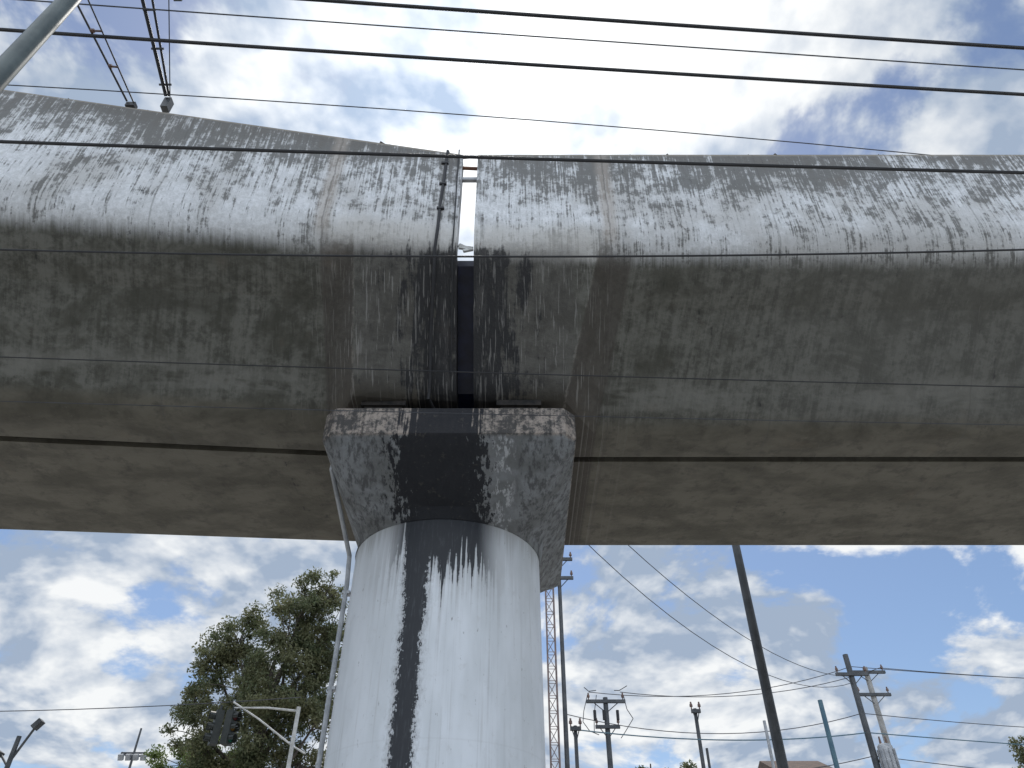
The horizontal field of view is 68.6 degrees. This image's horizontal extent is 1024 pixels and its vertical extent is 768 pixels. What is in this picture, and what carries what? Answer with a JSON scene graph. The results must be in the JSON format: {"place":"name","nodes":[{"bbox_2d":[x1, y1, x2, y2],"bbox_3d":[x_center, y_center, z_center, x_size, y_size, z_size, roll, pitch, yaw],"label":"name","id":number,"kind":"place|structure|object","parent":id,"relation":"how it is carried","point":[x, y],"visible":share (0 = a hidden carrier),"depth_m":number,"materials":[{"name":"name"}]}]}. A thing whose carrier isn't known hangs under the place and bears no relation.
{"place":"outdoors","nodes":[
{"label":"outdoors","id":0,"kind":"place"},
{"bbox_2d":[0,697,300,711],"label":"distant power line","id":1,"kind":"object","parent":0,"point":[152,706],"visible":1,"depth_m":19.72,"materials":[{"name":"metal"}]},
{"bbox_2d":[0,0,1023,767],"label":"sky","id":2,"kind":"structure","parent":0,"point":[88,619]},
{"bbox_2d":[0,249,1023,257],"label":"overhead cable","id":3,"kind":"object","parent":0,"point":[583,256],"visible":1,"depth_m":7.00,"materials":[{"name":"black rubber"}]},
{"bbox_3d":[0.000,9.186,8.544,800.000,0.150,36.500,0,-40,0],"label":"pavement","id":4,"kind":"structure","parent":0,"visible":0},
{"bbox_2d":[0,718,44,767],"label":"floodlight pole","id":5,"kind":"object","parent":4,"relation":"on","point":[37,724],"visible":1,"depth_m":18.57,"materials":[{"name":"metal"}]},
{"bbox_2d":[0,0,181,92],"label":"utility pole","id":6,"kind":"object","parent":4,"relation":"on","point":[20,51],"visible":1,"depth_m":6.47,"materials":[{"name":"grey metal"}]},
{"bbox_2d":[20,0,1023,70],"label":"overhead cable","id":7,"kind":"object","parent":6,"relation":"attached to","point":[529,35],"visible":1,"depth_m":8.99,"materials":[{"name":"metal"}]},
{"bbox_2d":[297,0,1023,49],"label":"overhead cable","id":8,"kind":"object","parent":6,"relation":"attached to","point":[552,16],"visible":1,"depth_m":7.88,"materials":[{"name":"black rubber"}]},
{"bbox_2d":[159,566,348,767],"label":"leafy tree","id":9,"kind":"object","parent":4,"relation":"on","point":[258,671],"visible":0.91,"depth_m":24.18,"materials":[{"name":"green plant"}]},
{"bbox_2d":[203,702,304,767],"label":"traffic light","id":10,"kind":"object","parent":4,"relation":"on","point":[229,729],"visible":1,"depth_m":18.79,"materials":[{"name":"white paint"}]},
{"bbox_2d":[315,400,575,767],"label":"viaduct pier","id":11,"kind":"structure","parent":4,"relation":"on","point":[458,523],"depth_m":8.26,"materials":[{"name":"concrete"}]},
{"bbox_2d":[0,90,1023,544],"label":"elevated metro viaduct","id":12,"kind":"object","parent":11,"relation":"on","point":[832,468],"visible":0.92,"depth_m":9.07,"materials":[{"name":"concrete"}]},
{"bbox_2d":[77,0,137,107],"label":"feeder cable pair","id":13,"kind":"object","parent":12,"relation":"on","point":[132,104],"visible":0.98,"depth_m":9.79,"materials":[{"name":"metal"}]},
{"bbox_2d":[141,0,173,112],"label":"feeder cable bundle","id":14,"kind":"object","parent":12,"relation":"on","point":[167,104],"visible":0.94,"depth_m":9.87,"materials":[{"name":"metal"}]},
{"bbox_2d":[7,84,928,154],"bbox_3d":[0.295,-1.791,8.571,75.025,4.551,0.016,3,-40,-4],"label":"overhead cable","id":15,"kind":"object","parent":12,"relation":"attached to","point":[461,114],"visible":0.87,"depth_m":9.95,"materials":[{"name":"metal"}]},
{"bbox_2d":[0,28,1023,95],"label":"overhead cable","id":16,"kind":"object","parent":12,"relation":"attached to","point":[514,63],"visible":1,"depth_m":7.69,"materials":[{"name":"black rubber"}]},
{"bbox_2d":[0,140,1023,173],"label":"overhead cable","id":17,"kind":"object","parent":12,"relation":"attached to","point":[501,157],"visible":1,"depth_m":7.97,"materials":[{"name":"black rubber"}]},
{"bbox_2d":[0,356,1023,387],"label":"overhead cable","id":18,"kind":"object","parent":12,"relation":"attached to","point":[506,373],"visible":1,"depth_m":7.61,"materials":[{"name":"black rubber"}]},
{"bbox_2d":[545,588,560,767],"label":"lattice mast","id":19,"kind":"object","parent":4,"relation":"on","point":[556,683],"visible":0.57,"depth_m":23.39,"materials":[{"name":"metal"}]},
{"bbox_2d":[557,552,572,767],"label":"utility pole","id":20,"kind":"object","parent":4,"relation":"on","point":[565,717],"visible":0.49,"depth_m":23.71,"materials":[{"name":"metal"}]},
{"bbox_2d":[569,718,581,767],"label":"utility pole","id":21,"kind":"object","parent":4,"relation":"on","point":[575,728],"visible":1,"depth_m":20.54,"materials":[{"name":"metal"}]},
{"bbox_2d":[583,686,632,767],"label":"utility pole","id":22,"kind":"object","parent":4,"relation":"on","point":[605,701],"visible":0.94,"depth_m":24.56,"materials":[{"name":"metal"}]},
{"bbox_2d":[689,702,705,767],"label":"utility pole","id":23,"kind":"object","parent":4,"relation":"on","point":[694,711],"visible":1,"depth_m":22.54,"materials":[{"name":"metal"}]},
{"bbox_2d":[705,748,710,767],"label":"utility pole","id":24,"kind":"object","parent":4,"relation":"on","point":[708,758],"visible":1,"depth_m":22.33,"materials":[{"name":"metal"}]},
{"bbox_2d":[732,545,788,767],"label":"utility pole","id":25,"kind":"object","parent":4,"relation":"on","point":[775,731],"visible":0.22,"depth_m":13.82,"materials":[{"name":"metal"}]},
{"bbox_2d":[763,720,774,767],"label":"utility pole","id":26,"kind":"object","parent":4,"relation":"on","point":[769,745],"visible":1,"depth_m":22.30,"materials":[{"name":"metal"}]},
{"bbox_2d":[818,700,839,767],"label":"utility pole","id":27,"kind":"object","parent":4,"relation":"on","point":[829,736],"visible":1,"depth_m":22.45,"materials":[{"name":"teal metal"}]},
{"bbox_2d":[835,654,900,767],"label":"utility pole","id":28,"kind":"object","parent":4,"relation":"on","point":[887,755],"visible":0.99,"depth_m":24.20,"materials":[{"name":"wood"}]},
{"bbox_2d":[589,545,850,687],"bbox_3d":[6.436,7.125,20.781,0.018,1.418,15.055,-31,-49,32],"label":"distant power line","id":29,"kind":"object","parent":28,"relation":"attached to","point":[697,635],"visible":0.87,"depth_m":18.89,"materials":[{"name":"metal"}]},
{"bbox_2d":[628,545,850,676],"bbox_3d":[6.786,6.819,21.038,0.018,1.019,14.585,-29,-48,30],"label":"distant power line","id":30,"kind":"object","parent":28,"relation":"attached to","point":[723,622],"visible":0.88,"depth_m":19.54,"materials":[{"name":"metal"}]},
{"bbox_2d":[567,713,1019,733],"bbox_3d":[20.837,12.064,26.871,39.444,2.762,0.351,9,-41,-10],"label":"distant power line","id":31,"kind":"object","parent":28,"relation":"attached to","point":[790,728],"visible":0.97,"depth_m":23.99,"materials":[{"name":"metal"}]},
{"bbox_2d":[581,730,1023,744],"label":"distant power line","id":32,"kind":"object","parent":28,"relation":"attached to","point":[791,738],"visible":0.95,"depth_m":23.04,"materials":[{"name":"black weathered wire"}]},
{"bbox_2d":[816,756,971,767],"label":"distant power line","id":33,"kind":"object","parent":28,"relation":"attached to","point":[899,759],"visible":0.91,"depth_m":24.14,"materials":[{"name":"metal"}]},
{"bbox_2d":[853,664,891,743],"bbox_3d":[13.050,14.827,24.103,1.300,11.470,0.290,0,-40,0],"label":"utility pole","id":34,"kind":"object","parent":4,"relation":"on","point":[874,701],"visible":0.71,"depth_m":26.99,"materials":[{"name":"wood"}]},
{"bbox_2d":[589,666,1006,696],"bbox_3d":[21.255,11.364,28.497,37.926,2.800,0.400,6,-40,-7],"label":"distant power line","id":35,"kind":"object","parent":34,"relation":"attached to","point":[780,685],"visible":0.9,"depth_m":26.70,"materials":[{"name":"metal"}]},
{"bbox_2d":[621,668,1019,696],"bbox_3d":[21.783,11.351,28.478,36.890,2.806,0.354,6,-40,-7],"label":"distant power line","id":36,"kind":"object","parent":34,"relation":"attached to","point":[807,687],"visible":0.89,"depth_m":26.48,"materials":[{"name":"metal"}]},
{"bbox_2d":[1008,735,1023,767],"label":"leafy tree","id":37,"kind":"object","parent":4,"relation":"on","point":[1020,754],"visible":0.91,"depth_m":27.96,"materials":[{"name":"green plant"}]},
{"label":"road","id":38,"kind":"structure","parent":0,"visible":0},
{"bbox_2d":[117,728,148,767],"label":"utility pole","id":39,"kind":"object","parent":38,"relation":"on","point":[134,755],"visible":0.81,"depth_m":32.15,"materials":[{"name":"metal"}]},
{"label":"ground","id":40,"kind":"structure","parent":0,"visible":0},
{"bbox_2d":[142,736,265,767],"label":"leafy tree","id":41,"kind":"object","parent":40,"relation":"on","point":[155,755],"visible":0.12,"depth_m":28.27,"materials":[{"name":"green plant"}]},
{"bbox_2d":[635,759,696,767],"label":"leafy tree","id":42,"kind":"object","parent":40,"relation":"on","point":[686,765],"visible":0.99,"depth_m":30.66,"materials":[{"name":"green plant"}]},
{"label":"walls","id":43,"kind":"object","parent":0,"visible":0},
{"bbox_2d":[758,761,831,767],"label":"roof","id":44,"kind":"structure","parent":43,"relation":"on","point":[796,764],"depth_m":43.86,"materials":[{"name":"tile"}]}
]}

